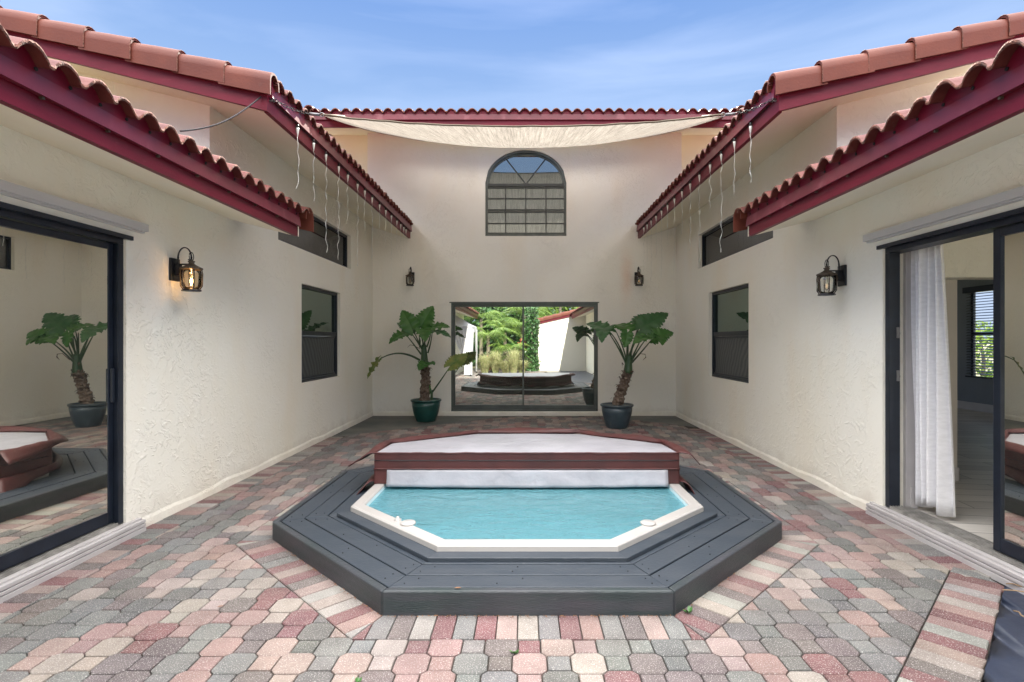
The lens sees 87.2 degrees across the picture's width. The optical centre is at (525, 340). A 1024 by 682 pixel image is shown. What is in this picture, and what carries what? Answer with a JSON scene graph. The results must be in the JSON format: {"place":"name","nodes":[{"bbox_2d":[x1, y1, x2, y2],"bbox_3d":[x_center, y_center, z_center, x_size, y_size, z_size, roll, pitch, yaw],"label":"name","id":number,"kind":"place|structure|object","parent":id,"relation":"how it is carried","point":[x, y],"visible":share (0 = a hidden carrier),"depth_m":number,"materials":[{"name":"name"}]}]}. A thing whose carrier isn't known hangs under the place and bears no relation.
{"place":"outdoors","nodes":[
{"label":"outdoors","id":0,"kind":"place"},
{"bbox_2d":[0,416,1004,681],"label":"patio","id":1,"kind":"structure","parent":0,"point":[603,636],"depth_m":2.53,"materials":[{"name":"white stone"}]},
{"bbox_2d":[332,416,505,436],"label":"slab","id":2,"kind":"structure","parent":1,"relation":"on","point":[376,423],"depth_m":9.36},
{"bbox_2d":[410,398,440,421],"bbox_3d":[-1.750,1.228,9.500,0.540,0.385,0.540,0,0,0],"label":"plant pot","id":3,"kind":"object","parent":2,"relation":"on","point":[426,411],"visible":0.88,"depth_m":9.32,"materials":[{"name":"ceramic"}]},
{"bbox_2d":[367,306,467,400],"bbox_3d":[-1.855,0.217,9.475,1.693,1.673,0.795,0,0,0],"label":"elephant ear plant","id":4,"kind":"object","parent":3,"relation":"in","point":[423,325],"visible":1,"depth_m":9.41,"materials":[{"name":"green plant"}]},
{"bbox_2d":[269,539,769,617],"bbox_3d":[0.017,1.416,4.595,3.717,0.006,3.712,0,0,0],"label":"grit","id":5,"kind":"object","parent":1,"relation":"on","point":[479,615],"visible":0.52,"depth_m":2.77,"materials":[{"name":"grey stone"}]},
{"bbox_2d":[272,465,781,618],"bbox_3d":[0.015,1.361,4.600,3.650,0.179,3.650,0,0,0],"label":"deck surround","id":6,"kind":"object","parent":1,"relation":"on","point":[674,570],"visible":0.7,"depth_m":3.14,"materials":[{"name":"paint"}]},
{"bbox_2d":[351,484,703,551],"bbox_3d":[0.015,1.673,4.555,2.634,0.935,2.634,0,0,0],"label":"hot tub","id":7,"kind":"object","parent":6,"relation":"in","point":[464,519],"visible":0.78,"depth_m":3.89,"materials":[{"name":"white plastic"}]},
{"bbox_2d":[349,427,699,494],"bbox_3d":[-0.004,1.140,5.279,2.969,0.401,1.537,0,0,0],"label":"spa cover","id":8,"kind":"object","parent":7,"relation":"on","point":[535,458],"visible":0.99,"depth_m":4.60,"materials":[{"name":"brown plastic"}]},
{"bbox_2d":[600,402,633,428],"bbox_3d":[1.500,1.228,8.780,0.540,0.385,0.540,0,0,0],"label":"plant pot","id":9,"kind":"object","parent":1,"relation":"on","point":[616,416],"visible":0.92,"depth_m":8.60,"materials":[{"name":"ceramic"}]},
{"bbox_2d":[587,312,672,404],"bbox_3d":[1.734,0.282,8.682,1.354,1.521,0.765,0,0,-8],"label":"elephant ear plant","id":10,"kind":"object","parent":9,"relation":"on","point":[647,324],"visible":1,"depth_m":8.71,"materials":[{"name":"green plant"}]},
{"bbox_2d":[631,416,698,427],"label":"slab","id":11,"kind":"structure","parent":1,"relation":"on","point":[675,420],"depth_m":9.71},
{"bbox_2d":[683,605,691,612],"bbox_3d":[0.849,1.405,2.802,0.054,0.030,0.056,0,0,0],"label":"weed","id":12,"kind":"object","parent":1,"relation":"on","point":[689,609],"visible":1,"depth_m":2.81,"materials":[{"name":"green plant"}]},
{"bbox_2d":[982,586,1023,681],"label":"ground cover","id":13,"kind":"object","parent":1,"relation":"on","point":[1005,661],"visible":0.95,"depth_m":2.53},
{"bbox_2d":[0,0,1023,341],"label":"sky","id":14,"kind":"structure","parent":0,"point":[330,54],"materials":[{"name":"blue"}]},
{"bbox_2d":[976,342,992,375],"bbox_3d":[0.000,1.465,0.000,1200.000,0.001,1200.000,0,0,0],"label":"ground","id":15,"kind":"structure","parent":0,"point":[986,358],"depth_m":41.65,"materials":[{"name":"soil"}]},
{"bbox_2d":[0,5,1023,603],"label":"courtyard house","id":16,"kind":"structure","parent":15,"relation":"on","point":[140,391],"depth_m":4.93,"materials":[{"name":"beige paint"}]},
{"bbox_2d":[0,201,133,579],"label":"sliding door","id":17,"kind":"structure","parent":16,"relation":"in","point":[61,279],"depth_m":3.40,"materials":[{"name":"glass"}]},
{"bbox_2d":[169,247,202,291],"bbox_3d":[-2.776,-0.587,4.420,0.234,0.364,0.168,0,0,0],"label":"wall lantern","id":18,"kind":"object","parent":16,"relation":"attached to","point":[177,269],"depth_m":4.40,"materials":[{"name":"metal"}]},
{"bbox_2d":[180,96,260,131],"bbox_3d":[-2.340,-1.769,4.176,0.011,0.549,0.707,0,0,22],"label":"cable","id":19,"kind":"object","parent":16,"relation":"attached to","point":[222,121],"visible":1,"depth_m":4.17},
{"bbox_2d":[278,217,346,266],"bbox_3d":[-2.983,-1.463,7.615,0.060,0.555,2.630,0,0,0],"label":"window","id":20,"kind":"structure","parent":16,"relation":"in","point":[314,242],"depth_m":7.92,"materials":[{"name":"grey glass"}]},
{"bbox_2d":[302,284,336,382],"bbox_3d":[-2.980,-0.094,7.690,0.085,1.298,1.460,0,0,0],"label":"window","id":21,"kind":"structure","parent":16,"relation":"in","point":[319,306],"depth_m":7.72,"materials":[{"name":"grey glass"}]},
{"bbox_2d":[276,105,406,279],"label":"string lights","id":22,"kind":"object","parent":16,"relation":"hanging from","point":[326,153],"visible":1,"depth_m":6.50},
{"bbox_2d":[406,267,414,285],"bbox_3d":[-2.151,-1.207,10.083,0.168,0.364,0.234,0,0,0],"label":"wall lantern","id":23,"kind":"object","parent":16,"relation":"attached to","point":[411,275],"depth_m":10.06,"materials":[{"name":"metal"}]},
{"bbox_2d":[269,98,776,147],"bbox_3d":[-0.020,-2.994,7.093,7.469,2.035,5.077,0,0,0],"label":"shade sail","id":24,"kind":"object","parent":16,"relation":"attached to","point":[521,136],"visible":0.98,"depth_m":5.79,"materials":[{"name":"beige fabric"}]},
{"bbox_2d":[449,302,598,410],"bbox_3d":[-0.015,0.305,10.264,2.840,2.080,0.152,0,0,0],"label":"sliding door","id":25,"kind":"structure","parent":16,"relation":"in","point":[522,356],"depth_m":10.26,"materials":[{"name":"clear glass"}]},
{"bbox_2d":[485,150,565,235],"bbox_3d":[0.015,-2.803,10.273,1.540,1.635,0.095,0,0,0],"label":"window","id":26,"kind":"structure","parent":16,"relation":"in","point":[525,190],"depth_m":10.28,"materials":[{"name":"glass"}]},
{"bbox_2d":[634,267,643,285],"bbox_3d":[2.130,-1.207,10.083,0.168,0.364,0.234,0,0,0],"label":"wall lantern","id":27,"kind":"object","parent":16,"relation":"attached to","point":[637,275],"depth_m":10.07,"materials":[{"name":"metal"}]},
{"bbox_2d":[638,105,769,279],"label":"string lights","id":28,"kind":"object","parent":16,"relation":"hanging from","point":[720,153],"visible":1,"depth_m":6.51},
{"bbox_2d":[712,284,748,382],"bbox_3d":[2.948,-0.094,7.620,0.085,1.298,1.480,0,0,0],"label":"window","id":29,"kind":"structure","parent":16,"relation":"in","point":[730,307],"depth_m":7.64,"materials":[{"name":"grey glass"}]},
{"bbox_2d":[702,217,772,266],"bbox_3d":[2.950,-1.463,7.540,0.060,0.555,2.680,0,0,0],"label":"window","id":30,"kind":"structure","parent":16,"relation":"in","point":[731,242],"depth_m":7.90,"materials":[{"name":"grey glass"}]},
{"bbox_2d":[816,255,846,295],"bbox_3d":[2.743,-0.587,4.830,0.234,0.364,0.168,0,0,0],"label":"wall lantern","id":31,"kind":"object","parent":16,"relation":"attached to","point":[839,275],"depth_m":4.81,"materials":[{"name":"metal"}]},
{"bbox_2d":[911,244,955,516],"bbox_3d":[3.094,0.282,4.140,0.141,2.035,0.401,0,0,0],"label":"curtain","id":32,"kind":"object","parent":16,"relation":"hanging from","point":[934,471],"visible":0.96,"depth_m":4.05,"materials":[{"name":"white fabric"}]},
{"bbox_2d":[903,252,992,541],"bbox_3d":[6.112,-0.060,6.500,6.175,3.040,15.000,0,0,0],"label":"living room","id":33,"kind":"object","parent":16,"relation":"in","point":[972,409],"visible":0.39,"depth_m":5.10,"materials":[{"name":"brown wood"}]},
{"bbox_2d":[962,284,992,378],"bbox_3d":[8.508,-0.160,9.650,0.095,1.720,1.500,0,0,0],"label":"window blind","id":34,"kind":"object","parent":33,"relation":"attached to","point":[976,289],"depth_m":10.05,"materials":[{"name":"white metal"}]},
{"bbox_2d":[971,293,992,375],"bbox_3d":[8.585,-0.120,9.640,0.030,1.620,1.380,0,0,0],"label":"window frame","id":35,"kind":"structure","parent":33,"relation":"in","point":[972,297],"depth_m":10.28,"materials":[{"name":"brown metal"}]},
{"bbox_2d":[876,207,1023,569],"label":"sliding door","id":36,"kind":"structure","parent":16,"relation":"in","point":[1007,228],"depth_m":3.30,"materials":[{"name":"brown metal"}]},
{"bbox_2d":[976,320,992,376],"bbox_3d":[10.690,0.506,12.610,1.944,2.063,3.173,0,0,0],"label":"garden bush","id":37,"kind":"object","parent":15,"relation":"on","point":[984,350],"visible":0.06,"depth_m":12.46,"materials":[{"name":"green plant"}]}
]}

